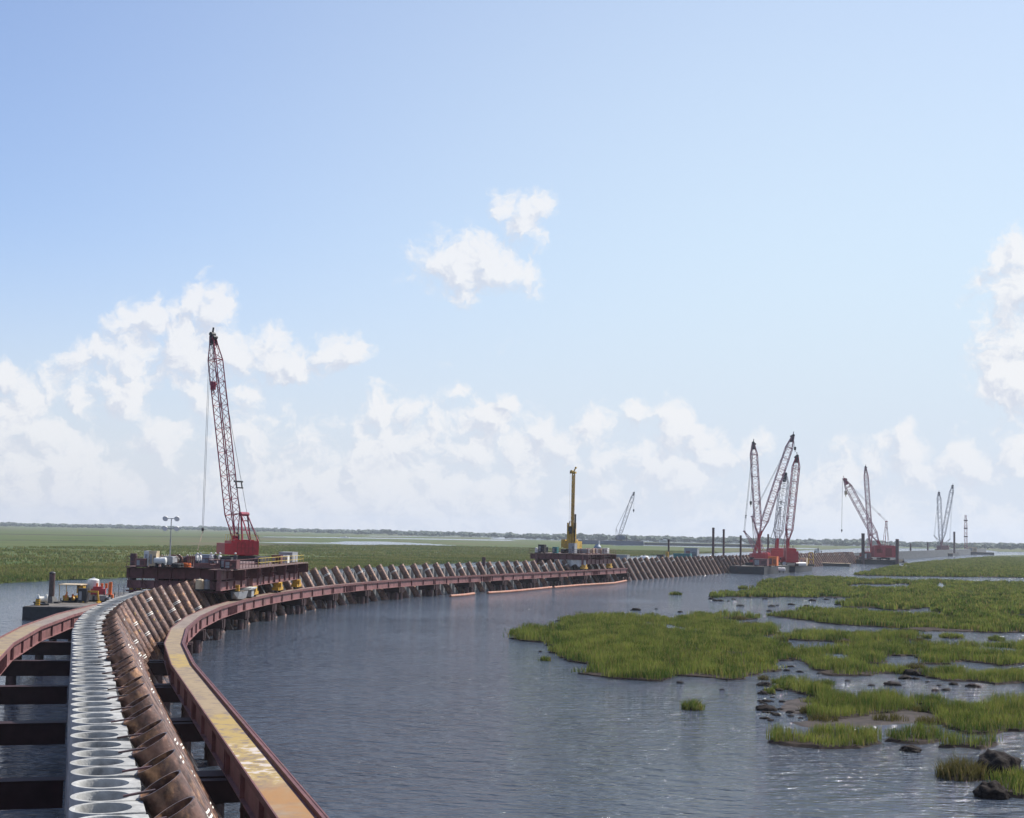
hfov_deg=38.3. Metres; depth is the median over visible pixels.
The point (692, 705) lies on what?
grass tussock
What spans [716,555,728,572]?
batter pipe
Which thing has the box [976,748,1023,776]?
rock
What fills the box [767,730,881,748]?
marsh island
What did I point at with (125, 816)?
concrete pile
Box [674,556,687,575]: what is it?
batter pipe
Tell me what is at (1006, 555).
marsh island
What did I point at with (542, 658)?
grass tussock
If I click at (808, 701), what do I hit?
grass tussock
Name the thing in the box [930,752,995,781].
grass tussock
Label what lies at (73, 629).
concrete pile
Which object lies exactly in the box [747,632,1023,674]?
cordgrass
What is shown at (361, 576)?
batter pipe
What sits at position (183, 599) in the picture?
batter pipe
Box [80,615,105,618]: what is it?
concrete pile
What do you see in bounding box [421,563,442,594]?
batter pipe
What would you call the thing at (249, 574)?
gantry platform
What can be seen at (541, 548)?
tool box
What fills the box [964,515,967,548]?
leader tower
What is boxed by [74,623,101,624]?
concrete pile
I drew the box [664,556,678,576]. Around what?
batter pipe
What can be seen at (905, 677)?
mud clod
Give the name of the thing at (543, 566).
batter pipe
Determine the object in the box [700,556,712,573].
batter pipe
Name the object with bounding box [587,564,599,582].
batter pipe
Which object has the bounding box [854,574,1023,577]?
marsh island
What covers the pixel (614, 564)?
batter pipe
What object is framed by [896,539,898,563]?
spud pile
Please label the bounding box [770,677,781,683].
grass tussock
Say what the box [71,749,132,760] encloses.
concrete pile
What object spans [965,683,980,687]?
mud clod
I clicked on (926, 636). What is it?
grass tussock
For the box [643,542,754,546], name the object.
deck barge
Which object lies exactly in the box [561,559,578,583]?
batter pipe
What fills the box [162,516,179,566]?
light tower
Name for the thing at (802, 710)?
grass tussock
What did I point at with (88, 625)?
concrete pile
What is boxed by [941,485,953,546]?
lattice crane
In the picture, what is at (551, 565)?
batter pipe
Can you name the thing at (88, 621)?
concrete pile
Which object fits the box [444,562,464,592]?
batter pipe
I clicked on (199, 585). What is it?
storage tank
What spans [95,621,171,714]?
batter pipe
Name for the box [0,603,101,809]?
runway trestle
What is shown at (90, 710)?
concrete pile
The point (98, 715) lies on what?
concrete pile
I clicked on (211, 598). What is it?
batter pipe
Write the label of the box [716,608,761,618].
cordgrass
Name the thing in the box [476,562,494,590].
batter pipe
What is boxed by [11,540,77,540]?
marsh ditch
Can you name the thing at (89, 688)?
concrete pile
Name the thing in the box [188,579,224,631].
batter pipe
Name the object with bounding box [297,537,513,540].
channel
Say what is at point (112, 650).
batter pipe
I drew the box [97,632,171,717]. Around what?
batter pipe
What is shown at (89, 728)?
concrete pile
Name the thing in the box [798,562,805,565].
pipe length
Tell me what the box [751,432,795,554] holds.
lattice crane
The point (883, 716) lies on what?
grass tussock
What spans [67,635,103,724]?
concrete pile
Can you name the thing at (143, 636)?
batter pipe
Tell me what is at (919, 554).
concrete pile row
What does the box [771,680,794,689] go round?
grass tussock
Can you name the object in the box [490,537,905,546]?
channel
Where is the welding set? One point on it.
(287, 558)
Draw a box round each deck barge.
[22,592,128,619]
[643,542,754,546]
[822,562,850,566]
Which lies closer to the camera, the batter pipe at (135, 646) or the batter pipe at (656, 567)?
the batter pipe at (135, 646)
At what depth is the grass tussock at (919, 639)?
182.99 m
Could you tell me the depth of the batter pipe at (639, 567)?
421.52 m
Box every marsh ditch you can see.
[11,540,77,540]
[14,534,276,537]
[281,544,363,545]
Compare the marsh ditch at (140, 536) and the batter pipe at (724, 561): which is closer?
the batter pipe at (724, 561)
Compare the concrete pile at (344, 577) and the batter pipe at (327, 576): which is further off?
the concrete pile at (344, 577)
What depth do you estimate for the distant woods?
3152.85 m
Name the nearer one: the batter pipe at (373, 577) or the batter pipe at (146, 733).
the batter pipe at (146, 733)
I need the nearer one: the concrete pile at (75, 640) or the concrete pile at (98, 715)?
the concrete pile at (98, 715)
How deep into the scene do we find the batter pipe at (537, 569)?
346.02 m
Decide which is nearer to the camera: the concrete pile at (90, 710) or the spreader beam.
the concrete pile at (90, 710)
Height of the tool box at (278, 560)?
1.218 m
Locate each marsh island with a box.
[508,619,793,681]
[709,583,906,597]
[721,616,756,619]
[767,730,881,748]
[772,615,1023,632]
[778,683,816,697]
[784,647,1023,676]
[788,635,920,641]
[805,701,912,719]
[834,584,1023,615]
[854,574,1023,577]
[885,733,943,744]
[915,700,1023,734]
[922,673,1023,684]
[938,740,998,749]
[990,555,1023,555]
[998,777,1023,798]
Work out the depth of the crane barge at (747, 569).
506.14 m
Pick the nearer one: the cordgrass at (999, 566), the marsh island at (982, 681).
the marsh island at (982, 681)
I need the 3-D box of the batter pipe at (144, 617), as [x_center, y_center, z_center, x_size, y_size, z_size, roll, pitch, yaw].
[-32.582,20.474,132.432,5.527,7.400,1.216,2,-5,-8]
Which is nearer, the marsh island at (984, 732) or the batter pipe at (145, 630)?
the marsh island at (984, 732)
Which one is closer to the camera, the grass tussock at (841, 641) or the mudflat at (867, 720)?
the mudflat at (867, 720)
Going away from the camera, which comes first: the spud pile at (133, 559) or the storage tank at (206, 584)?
the storage tank at (206, 584)
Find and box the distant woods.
[0,522,1023,549]
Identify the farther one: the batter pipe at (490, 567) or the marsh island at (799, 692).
the batter pipe at (490, 567)
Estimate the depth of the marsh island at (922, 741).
91.58 m
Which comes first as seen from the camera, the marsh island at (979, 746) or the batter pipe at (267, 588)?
the marsh island at (979, 746)
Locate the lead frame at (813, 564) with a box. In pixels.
[807,552,814,565]
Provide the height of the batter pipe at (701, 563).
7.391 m
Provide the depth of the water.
98.64 m
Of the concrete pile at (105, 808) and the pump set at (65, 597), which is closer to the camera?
the concrete pile at (105, 808)
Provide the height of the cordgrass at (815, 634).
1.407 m
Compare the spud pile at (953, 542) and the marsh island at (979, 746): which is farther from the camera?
the spud pile at (953, 542)
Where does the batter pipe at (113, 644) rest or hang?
on the bay bed
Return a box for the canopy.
[58,583,87,595]
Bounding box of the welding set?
[283,555,289,562]
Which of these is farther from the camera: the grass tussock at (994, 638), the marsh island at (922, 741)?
the grass tussock at (994, 638)
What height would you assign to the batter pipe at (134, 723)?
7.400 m
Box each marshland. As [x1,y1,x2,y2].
[0,526,1021,583]
[986,549,1023,551]
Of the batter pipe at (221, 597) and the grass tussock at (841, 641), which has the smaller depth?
the grass tussock at (841, 641)
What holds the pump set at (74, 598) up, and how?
on the deck barge at (31, 612)
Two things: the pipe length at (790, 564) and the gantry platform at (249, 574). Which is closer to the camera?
the gantry platform at (249, 574)
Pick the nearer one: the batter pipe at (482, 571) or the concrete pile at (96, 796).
the concrete pile at (96, 796)
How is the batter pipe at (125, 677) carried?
on the bay bed
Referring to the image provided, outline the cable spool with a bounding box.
[171,554,182,565]
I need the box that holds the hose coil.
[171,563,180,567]
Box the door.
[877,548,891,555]
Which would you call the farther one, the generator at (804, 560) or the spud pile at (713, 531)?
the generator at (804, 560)
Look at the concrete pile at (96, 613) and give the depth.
114.89 m
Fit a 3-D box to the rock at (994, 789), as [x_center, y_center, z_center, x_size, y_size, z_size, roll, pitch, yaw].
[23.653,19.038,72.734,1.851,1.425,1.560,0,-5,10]
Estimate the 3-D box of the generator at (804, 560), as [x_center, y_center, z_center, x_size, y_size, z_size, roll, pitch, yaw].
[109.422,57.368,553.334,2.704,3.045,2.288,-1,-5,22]
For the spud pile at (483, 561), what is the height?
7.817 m
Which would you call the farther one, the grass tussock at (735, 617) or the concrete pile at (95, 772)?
the grass tussock at (735, 617)
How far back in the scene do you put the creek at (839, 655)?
156.47 m
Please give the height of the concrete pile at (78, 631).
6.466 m
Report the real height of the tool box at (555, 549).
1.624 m
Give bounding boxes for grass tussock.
[538,655,550,660]
[670,591,682,594]
[679,696,706,710]
[731,615,745,619]
[738,585,747,588]
[757,675,770,679]
[763,685,775,693]
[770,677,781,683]
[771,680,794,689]
[795,704,823,713]
[800,695,816,702]
[806,712,839,721]
[813,678,835,684]
[834,639,850,643]
[872,710,908,721]
[889,664,909,673]
[903,661,926,668]
[903,702,919,710]
[910,703,932,711]
[912,637,927,641]
[914,714,944,724]
[921,634,931,638]
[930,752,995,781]
[939,631,964,638]
[988,634,1006,640]
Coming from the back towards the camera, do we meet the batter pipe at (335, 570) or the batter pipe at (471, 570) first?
the batter pipe at (471, 570)
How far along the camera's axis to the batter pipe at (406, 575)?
280.44 m
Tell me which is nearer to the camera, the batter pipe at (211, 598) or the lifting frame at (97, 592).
the batter pipe at (211, 598)
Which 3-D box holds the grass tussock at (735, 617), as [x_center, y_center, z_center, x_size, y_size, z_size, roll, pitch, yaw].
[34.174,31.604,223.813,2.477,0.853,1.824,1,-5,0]
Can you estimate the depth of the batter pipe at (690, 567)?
471.78 m
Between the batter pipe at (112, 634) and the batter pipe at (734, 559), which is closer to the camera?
the batter pipe at (112, 634)
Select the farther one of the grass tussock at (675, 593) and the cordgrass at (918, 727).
the grass tussock at (675, 593)
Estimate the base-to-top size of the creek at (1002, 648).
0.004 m
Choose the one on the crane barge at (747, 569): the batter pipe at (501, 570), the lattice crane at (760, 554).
the lattice crane at (760, 554)
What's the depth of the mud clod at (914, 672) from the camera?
137.57 m
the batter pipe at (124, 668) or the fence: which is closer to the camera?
the batter pipe at (124, 668)
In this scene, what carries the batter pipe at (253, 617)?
on the bay bed
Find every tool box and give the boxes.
[77,588,89,602]
[136,558,146,566]
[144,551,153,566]
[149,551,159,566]
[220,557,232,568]
[271,555,282,563]
[538,544,545,552]
[552,547,558,552]
[602,548,608,553]
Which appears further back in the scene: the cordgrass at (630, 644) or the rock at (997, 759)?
the cordgrass at (630, 644)
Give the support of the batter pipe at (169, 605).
on the bay bed
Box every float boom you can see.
[449,592,474,596]
[487,586,551,593]
[553,580,626,587]
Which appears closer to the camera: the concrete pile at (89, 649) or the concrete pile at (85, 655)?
the concrete pile at (85, 655)
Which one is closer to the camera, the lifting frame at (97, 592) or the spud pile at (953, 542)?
the lifting frame at (97, 592)
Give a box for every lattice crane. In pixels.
[201,327,269,563]
[615,492,634,540]
[743,439,772,565]
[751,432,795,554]
[766,472,788,562]
[780,452,799,565]
[841,476,895,559]
[859,465,872,558]
[934,492,948,549]
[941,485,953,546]
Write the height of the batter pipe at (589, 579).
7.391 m
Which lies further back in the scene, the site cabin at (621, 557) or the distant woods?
the distant woods
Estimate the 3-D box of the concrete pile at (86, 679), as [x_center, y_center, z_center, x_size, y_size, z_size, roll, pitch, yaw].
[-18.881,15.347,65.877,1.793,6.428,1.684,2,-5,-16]
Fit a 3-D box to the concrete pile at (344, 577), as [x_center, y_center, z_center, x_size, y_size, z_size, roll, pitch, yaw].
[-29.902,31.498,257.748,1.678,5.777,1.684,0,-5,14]
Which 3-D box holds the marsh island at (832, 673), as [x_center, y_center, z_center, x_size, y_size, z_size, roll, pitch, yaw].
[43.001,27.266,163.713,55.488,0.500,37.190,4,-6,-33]
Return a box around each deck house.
[768,556,778,565]
[865,552,870,559]
[966,547,976,551]
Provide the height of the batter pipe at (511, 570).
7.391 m
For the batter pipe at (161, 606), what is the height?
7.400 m
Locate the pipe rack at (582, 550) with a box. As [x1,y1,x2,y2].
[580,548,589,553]
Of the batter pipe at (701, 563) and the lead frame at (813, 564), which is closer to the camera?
the batter pipe at (701, 563)
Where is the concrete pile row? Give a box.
[854,549,985,559]
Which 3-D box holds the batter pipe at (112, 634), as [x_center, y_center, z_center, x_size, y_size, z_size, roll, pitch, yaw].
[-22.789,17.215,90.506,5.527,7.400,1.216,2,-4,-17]
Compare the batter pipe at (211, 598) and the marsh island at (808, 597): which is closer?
the batter pipe at (211, 598)
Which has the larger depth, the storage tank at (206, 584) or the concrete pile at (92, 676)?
the storage tank at (206, 584)
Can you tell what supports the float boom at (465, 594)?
on the water
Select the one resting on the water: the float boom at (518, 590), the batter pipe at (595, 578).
the float boom at (518, 590)
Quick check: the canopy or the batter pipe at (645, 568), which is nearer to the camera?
the canopy
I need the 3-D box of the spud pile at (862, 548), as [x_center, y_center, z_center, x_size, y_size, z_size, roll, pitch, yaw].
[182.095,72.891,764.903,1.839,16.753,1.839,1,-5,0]
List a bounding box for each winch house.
[224,560,239,569]
[753,558,768,565]
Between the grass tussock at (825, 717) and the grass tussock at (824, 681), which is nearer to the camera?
the grass tussock at (825, 717)
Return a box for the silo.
[594,541,600,551]
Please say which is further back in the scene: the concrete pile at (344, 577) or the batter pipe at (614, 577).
the batter pipe at (614, 577)
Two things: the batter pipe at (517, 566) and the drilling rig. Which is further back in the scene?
the drilling rig
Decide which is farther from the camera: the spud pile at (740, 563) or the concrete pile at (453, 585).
the spud pile at (740, 563)
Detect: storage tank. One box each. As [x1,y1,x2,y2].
[87,577,98,600]
[154,557,166,566]
[195,578,203,590]
[204,579,209,589]
[777,567,784,572]
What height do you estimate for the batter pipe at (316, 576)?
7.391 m
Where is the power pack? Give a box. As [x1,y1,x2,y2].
[568,543,576,553]
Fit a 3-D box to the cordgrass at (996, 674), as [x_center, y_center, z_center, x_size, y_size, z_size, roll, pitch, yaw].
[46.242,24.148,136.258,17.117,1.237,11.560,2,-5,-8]
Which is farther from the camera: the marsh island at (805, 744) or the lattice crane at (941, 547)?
the lattice crane at (941, 547)
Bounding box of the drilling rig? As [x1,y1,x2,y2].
[561,467,581,552]
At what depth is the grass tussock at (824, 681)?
126.76 m
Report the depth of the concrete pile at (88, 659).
76.11 m
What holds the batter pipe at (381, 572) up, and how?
on the bay bed
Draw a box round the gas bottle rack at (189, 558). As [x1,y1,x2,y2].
[187,555,195,566]
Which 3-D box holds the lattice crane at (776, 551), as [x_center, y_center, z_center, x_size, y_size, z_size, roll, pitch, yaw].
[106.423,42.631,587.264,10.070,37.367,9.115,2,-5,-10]
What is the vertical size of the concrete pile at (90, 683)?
6.477 m
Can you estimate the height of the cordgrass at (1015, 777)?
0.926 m
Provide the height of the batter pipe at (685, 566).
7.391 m
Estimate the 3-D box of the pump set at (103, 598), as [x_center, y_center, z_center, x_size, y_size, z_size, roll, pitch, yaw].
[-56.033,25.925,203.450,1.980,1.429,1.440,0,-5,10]
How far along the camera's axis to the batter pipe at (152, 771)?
41.05 m
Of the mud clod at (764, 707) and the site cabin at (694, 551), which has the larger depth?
the site cabin at (694, 551)
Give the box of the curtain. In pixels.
[554,559,585,566]
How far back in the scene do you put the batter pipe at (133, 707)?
55.25 m
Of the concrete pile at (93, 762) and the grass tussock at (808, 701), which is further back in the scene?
the grass tussock at (808, 701)
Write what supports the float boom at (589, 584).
on the water
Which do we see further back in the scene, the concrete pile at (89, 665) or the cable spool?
the cable spool
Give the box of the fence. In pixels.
[107,583,128,596]
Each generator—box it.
[278,552,297,562]
[800,558,807,565]
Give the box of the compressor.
[194,554,214,562]
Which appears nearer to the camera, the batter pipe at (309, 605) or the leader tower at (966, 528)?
the batter pipe at (309, 605)
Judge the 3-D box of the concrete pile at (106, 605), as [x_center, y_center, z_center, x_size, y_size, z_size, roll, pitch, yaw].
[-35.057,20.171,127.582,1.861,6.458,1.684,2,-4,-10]
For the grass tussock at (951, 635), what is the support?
in the water
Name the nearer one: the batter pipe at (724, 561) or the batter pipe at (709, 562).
the batter pipe at (709, 562)
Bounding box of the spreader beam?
[193,561,219,567]
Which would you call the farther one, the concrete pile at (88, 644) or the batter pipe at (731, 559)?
the batter pipe at (731, 559)
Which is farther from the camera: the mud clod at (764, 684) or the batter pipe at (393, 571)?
the batter pipe at (393, 571)
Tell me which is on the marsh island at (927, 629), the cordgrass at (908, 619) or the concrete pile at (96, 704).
the cordgrass at (908, 619)
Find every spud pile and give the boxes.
[40,571,61,602]
[129,553,137,592]
[482,557,485,565]
[712,528,714,556]
[722,529,724,555]
[739,535,741,565]
[767,534,768,549]
[861,533,864,563]
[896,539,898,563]
[953,532,954,552]
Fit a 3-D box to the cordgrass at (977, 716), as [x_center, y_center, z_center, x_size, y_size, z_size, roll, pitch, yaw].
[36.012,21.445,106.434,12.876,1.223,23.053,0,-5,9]
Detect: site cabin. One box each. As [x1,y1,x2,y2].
[614,554,629,559]
[684,548,699,556]
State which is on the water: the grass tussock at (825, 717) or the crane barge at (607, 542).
the crane barge at (607, 542)
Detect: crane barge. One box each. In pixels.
[579,539,642,544]
[729,564,789,574]
[790,566,811,571]
[856,558,895,564]
[948,553,958,555]
[971,552,993,554]
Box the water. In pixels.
[0,548,1023,817]
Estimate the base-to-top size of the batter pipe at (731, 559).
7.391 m
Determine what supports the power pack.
on the gantry platform at (598, 558)
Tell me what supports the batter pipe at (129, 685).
on the bay bed
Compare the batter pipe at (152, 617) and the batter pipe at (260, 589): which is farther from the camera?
the batter pipe at (260, 589)
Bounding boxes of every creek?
[645,621,696,631]
[826,654,846,657]
[968,647,1016,650]
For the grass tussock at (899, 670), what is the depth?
138.93 m
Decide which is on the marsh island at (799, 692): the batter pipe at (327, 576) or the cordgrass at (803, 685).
the cordgrass at (803, 685)
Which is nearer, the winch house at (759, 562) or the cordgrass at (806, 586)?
the cordgrass at (806, 586)
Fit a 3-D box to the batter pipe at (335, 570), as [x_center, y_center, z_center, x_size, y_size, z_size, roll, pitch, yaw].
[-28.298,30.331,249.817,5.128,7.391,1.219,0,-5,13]
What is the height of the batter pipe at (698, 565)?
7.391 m
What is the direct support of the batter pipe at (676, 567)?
on the bay bed
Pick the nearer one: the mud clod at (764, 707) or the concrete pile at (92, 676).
the concrete pile at (92, 676)
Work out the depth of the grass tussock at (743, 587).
356.91 m
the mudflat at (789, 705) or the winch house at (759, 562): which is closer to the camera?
the mudflat at (789, 705)
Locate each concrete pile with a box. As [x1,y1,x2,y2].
[64,681,115,814]
[65,674,114,785]
[65,686,116,815]
[65,701,120,817]
[66,661,110,760]
[66,712,122,814]
[66,731,128,817]
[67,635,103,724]
[67,757,134,817]
[68,636,104,709]
[68,766,138,811]
[68,801,145,817]
[69,789,139,807]
[70,641,103,673]
[70,778,140,795]
[71,657,106,661]
[71,667,111,675]
[71,678,112,682]
[71,691,116,698]
[71,696,117,702]
[71,718,123,727]
[71,725,127,733]
[71,741,131,754]
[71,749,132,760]
[72,628,100,630]
[72,630,101,632]
[72,632,101,634]
[72,639,103,641]
[72,643,104,646]
[72,646,103,648]
[72,648,107,651]
[72,651,104,657]
[72,663,110,667]
[72,670,112,674]
[72,707,120,714]
[73,654,107,656]
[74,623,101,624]
[74,625,101,626]
[74,626,101,627]
[76,620,101,621]
[78,618,103,619]
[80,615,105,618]
[81,814,148,817]
[83,612,108,613]
[97,604,117,605]
[341,572,345,600]
[376,571,379,597]
[406,569,410,594]
[410,569,414,594]
[441,568,444,591]
[452,568,455,591]
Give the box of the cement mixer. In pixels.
[91,582,113,601]
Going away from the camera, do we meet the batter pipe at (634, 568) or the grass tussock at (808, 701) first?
the grass tussock at (808, 701)
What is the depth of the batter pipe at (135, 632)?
116.29 m
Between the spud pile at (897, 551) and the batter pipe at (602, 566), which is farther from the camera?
the spud pile at (897, 551)
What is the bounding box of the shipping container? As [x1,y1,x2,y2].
[673,553,691,557]
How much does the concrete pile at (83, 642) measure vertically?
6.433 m
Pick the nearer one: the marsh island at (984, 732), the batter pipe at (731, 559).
the marsh island at (984, 732)
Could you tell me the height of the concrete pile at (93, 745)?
6.412 m
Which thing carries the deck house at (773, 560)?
on the crane barge at (747, 569)
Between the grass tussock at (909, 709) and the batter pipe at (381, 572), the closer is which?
the grass tussock at (909, 709)
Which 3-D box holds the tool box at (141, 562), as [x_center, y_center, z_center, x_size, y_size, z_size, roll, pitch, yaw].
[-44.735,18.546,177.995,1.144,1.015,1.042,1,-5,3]
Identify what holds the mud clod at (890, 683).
in the water
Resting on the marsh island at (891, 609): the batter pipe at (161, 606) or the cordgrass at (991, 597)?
the cordgrass at (991, 597)
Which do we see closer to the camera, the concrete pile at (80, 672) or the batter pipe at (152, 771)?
the batter pipe at (152, 771)
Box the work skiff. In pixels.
[231,585,247,598]
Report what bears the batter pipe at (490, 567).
on the bay bed
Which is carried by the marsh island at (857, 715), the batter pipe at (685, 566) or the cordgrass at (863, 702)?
the cordgrass at (863, 702)
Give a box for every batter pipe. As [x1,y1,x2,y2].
[95,616,153,682]
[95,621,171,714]
[95,623,154,686]
[96,629,171,716]
[97,613,157,682]
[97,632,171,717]
[97,637,170,717]
[98,642,192,755]
[98,645,197,766]
[102,608,149,665]
[102,660,198,770]
[103,654,196,766]
[104,604,165,682]
[104,666,196,770]
[107,602,167,676]
[107,683,221,817]
[108,676,195,770]
[110,694,220,817]
[111,704,218,817]
[112,598,163,659]
[117,719,217,817]
[118,732,215,817]
[119,595,161,641]
[122,749,213,817]
[123,770,208,817]
[126,594,166,641]
[132,590,169,635]
[148,585,192,646]
[149,588,174,627]
[154,796,206,817]
[164,585,202,641]
[173,583,209,638]
[181,581,212,635]
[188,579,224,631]
[204,590,232,628]
[210,580,237,626]
[221,580,249,623]
[227,580,258,621]
[256,585,276,616]
[262,584,286,614]
[282,581,305,610]
[300,572,325,607]
[300,581,315,609]
[310,567,335,605]
[320,567,346,604]
[331,566,357,603]
[343,566,359,601]
[353,565,377,600]
[364,564,388,599]
[376,564,388,579]
[388,564,409,597]
[398,564,420,596]
[410,563,425,595]
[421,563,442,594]
[432,562,453,593]
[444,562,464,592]
[455,562,474,591]
[465,561,485,591]
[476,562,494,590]
[486,561,496,573]
[495,561,513,588]
[504,560,523,588]
[513,560,528,587]
[522,560,539,586]
[530,560,548,586]
[538,560,555,585]
[547,559,563,585]
[554,559,571,584]
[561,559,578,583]
[572,564,586,583]
[579,566,592,582]
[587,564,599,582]
[599,564,612,581]
[605,564,618,580]
[612,559,623,579]
[615,558,631,580]
[622,558,636,579]
[627,558,642,579]
[633,557,647,578]
[638,557,653,578]
[644,557,658,578]
[650,557,663,577]
[654,557,669,577]
[659,557,673,576]
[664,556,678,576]
[669,556,683,576]
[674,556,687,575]
[679,556,692,575]
[684,556,696,575]
[687,556,700,574]
[692,556,705,574]
[696,556,709,574]
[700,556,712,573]
[705,556,717,573]
[709,555,721,573]
[713,555,724,572]
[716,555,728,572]
[720,555,729,571]
[724,555,732,565]
[727,555,735,564]
[731,555,738,564]
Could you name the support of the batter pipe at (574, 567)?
on the bay bed
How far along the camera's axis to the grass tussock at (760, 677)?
130.27 m
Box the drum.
[35,599,39,605]
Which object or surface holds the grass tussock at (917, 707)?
on the marsh island at (984, 732)
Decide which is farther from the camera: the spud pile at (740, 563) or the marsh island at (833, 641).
the spud pile at (740, 563)
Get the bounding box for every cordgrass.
[0,544,717,581]
[503,609,788,680]
[709,575,910,596]
[714,617,781,633]
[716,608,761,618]
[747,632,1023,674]
[758,623,779,634]
[766,604,1023,631]
[766,720,881,746]
[771,627,924,640]
[774,674,835,695]
[804,686,920,716]
[835,577,1023,617]
[854,556,1023,576]
[878,720,948,743]
[910,689,1023,732]
[917,661,1023,682]
[938,725,1002,746]
[984,765,1023,794]
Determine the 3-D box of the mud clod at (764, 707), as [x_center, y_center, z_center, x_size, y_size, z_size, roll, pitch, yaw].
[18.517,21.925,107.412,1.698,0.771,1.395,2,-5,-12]
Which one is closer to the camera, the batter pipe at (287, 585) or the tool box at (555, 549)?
the batter pipe at (287, 585)
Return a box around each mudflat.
[780,698,809,713]
[791,710,936,727]
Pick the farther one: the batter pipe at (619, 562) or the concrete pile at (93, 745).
the batter pipe at (619, 562)
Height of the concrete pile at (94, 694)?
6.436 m
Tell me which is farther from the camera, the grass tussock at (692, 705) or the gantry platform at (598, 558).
the gantry platform at (598, 558)
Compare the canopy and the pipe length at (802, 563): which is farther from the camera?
the pipe length at (802, 563)
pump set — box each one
[60,591,70,601]
[68,594,77,601]
[99,592,111,601]
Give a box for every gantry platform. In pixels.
[125,555,307,596]
[529,548,615,569]
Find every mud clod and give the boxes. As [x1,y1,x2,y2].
[755,704,777,710]
[756,682,771,686]
[757,690,768,694]
[883,681,901,685]
[898,675,911,679]
[899,745,921,752]
[903,668,927,675]
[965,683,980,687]
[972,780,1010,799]
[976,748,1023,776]
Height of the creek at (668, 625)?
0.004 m
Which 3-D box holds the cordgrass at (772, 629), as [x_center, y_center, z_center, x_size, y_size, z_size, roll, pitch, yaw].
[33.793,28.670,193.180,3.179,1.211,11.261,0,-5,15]
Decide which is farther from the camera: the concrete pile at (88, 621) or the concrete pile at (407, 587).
the concrete pile at (407, 587)
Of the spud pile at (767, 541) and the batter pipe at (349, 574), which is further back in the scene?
the spud pile at (767, 541)
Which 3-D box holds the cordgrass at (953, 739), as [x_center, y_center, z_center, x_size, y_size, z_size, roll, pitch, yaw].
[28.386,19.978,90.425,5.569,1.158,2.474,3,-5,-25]
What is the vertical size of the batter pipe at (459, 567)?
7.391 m
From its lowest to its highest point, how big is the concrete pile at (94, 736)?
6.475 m
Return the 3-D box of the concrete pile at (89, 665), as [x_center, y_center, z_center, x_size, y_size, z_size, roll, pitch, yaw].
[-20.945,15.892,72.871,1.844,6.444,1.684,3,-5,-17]
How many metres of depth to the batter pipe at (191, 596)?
169.50 m
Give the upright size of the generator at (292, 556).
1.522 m
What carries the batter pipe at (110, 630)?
on the bay bed
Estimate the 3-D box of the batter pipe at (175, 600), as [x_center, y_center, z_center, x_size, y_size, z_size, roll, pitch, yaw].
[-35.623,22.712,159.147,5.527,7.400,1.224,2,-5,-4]
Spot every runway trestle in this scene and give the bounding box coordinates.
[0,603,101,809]
[149,568,629,817]
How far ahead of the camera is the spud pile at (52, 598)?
198.26 m
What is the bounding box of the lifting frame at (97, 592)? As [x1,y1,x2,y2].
[82,591,100,602]
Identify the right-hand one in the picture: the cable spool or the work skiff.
the work skiff
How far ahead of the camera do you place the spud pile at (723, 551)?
572.48 m
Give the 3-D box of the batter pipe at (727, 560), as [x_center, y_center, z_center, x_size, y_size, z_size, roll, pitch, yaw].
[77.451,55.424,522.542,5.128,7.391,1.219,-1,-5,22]
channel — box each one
[261,541,445,545]
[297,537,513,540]
[399,536,476,536]
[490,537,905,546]
[611,545,819,548]
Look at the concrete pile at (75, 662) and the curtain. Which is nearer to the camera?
the concrete pile at (75, 662)
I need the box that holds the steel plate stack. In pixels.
[240,587,256,596]
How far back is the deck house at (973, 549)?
1497.19 m
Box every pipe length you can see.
[782,562,794,565]
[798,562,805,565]
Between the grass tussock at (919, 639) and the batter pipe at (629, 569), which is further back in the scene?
the batter pipe at (629, 569)
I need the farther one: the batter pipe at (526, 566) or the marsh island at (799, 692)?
the batter pipe at (526, 566)
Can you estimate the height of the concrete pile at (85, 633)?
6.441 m
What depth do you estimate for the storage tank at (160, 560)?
178.17 m
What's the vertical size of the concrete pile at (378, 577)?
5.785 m
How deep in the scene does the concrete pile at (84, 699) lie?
59.60 m
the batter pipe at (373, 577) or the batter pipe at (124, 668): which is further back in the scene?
the batter pipe at (373, 577)
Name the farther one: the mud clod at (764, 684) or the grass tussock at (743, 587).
the grass tussock at (743, 587)
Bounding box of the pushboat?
[655,537,666,542]
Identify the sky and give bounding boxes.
[0,0,1023,543]
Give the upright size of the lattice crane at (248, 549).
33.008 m
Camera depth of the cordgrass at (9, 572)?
625.65 m
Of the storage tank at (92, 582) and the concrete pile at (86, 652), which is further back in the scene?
the storage tank at (92, 582)
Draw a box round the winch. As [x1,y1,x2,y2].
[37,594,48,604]
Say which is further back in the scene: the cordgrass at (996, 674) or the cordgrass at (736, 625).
the cordgrass at (736, 625)
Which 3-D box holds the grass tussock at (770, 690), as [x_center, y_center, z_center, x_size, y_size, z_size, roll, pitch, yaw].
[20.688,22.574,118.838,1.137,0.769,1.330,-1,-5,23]
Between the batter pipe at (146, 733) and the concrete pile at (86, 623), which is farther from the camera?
the concrete pile at (86, 623)
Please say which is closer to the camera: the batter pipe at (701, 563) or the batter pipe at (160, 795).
the batter pipe at (160, 795)

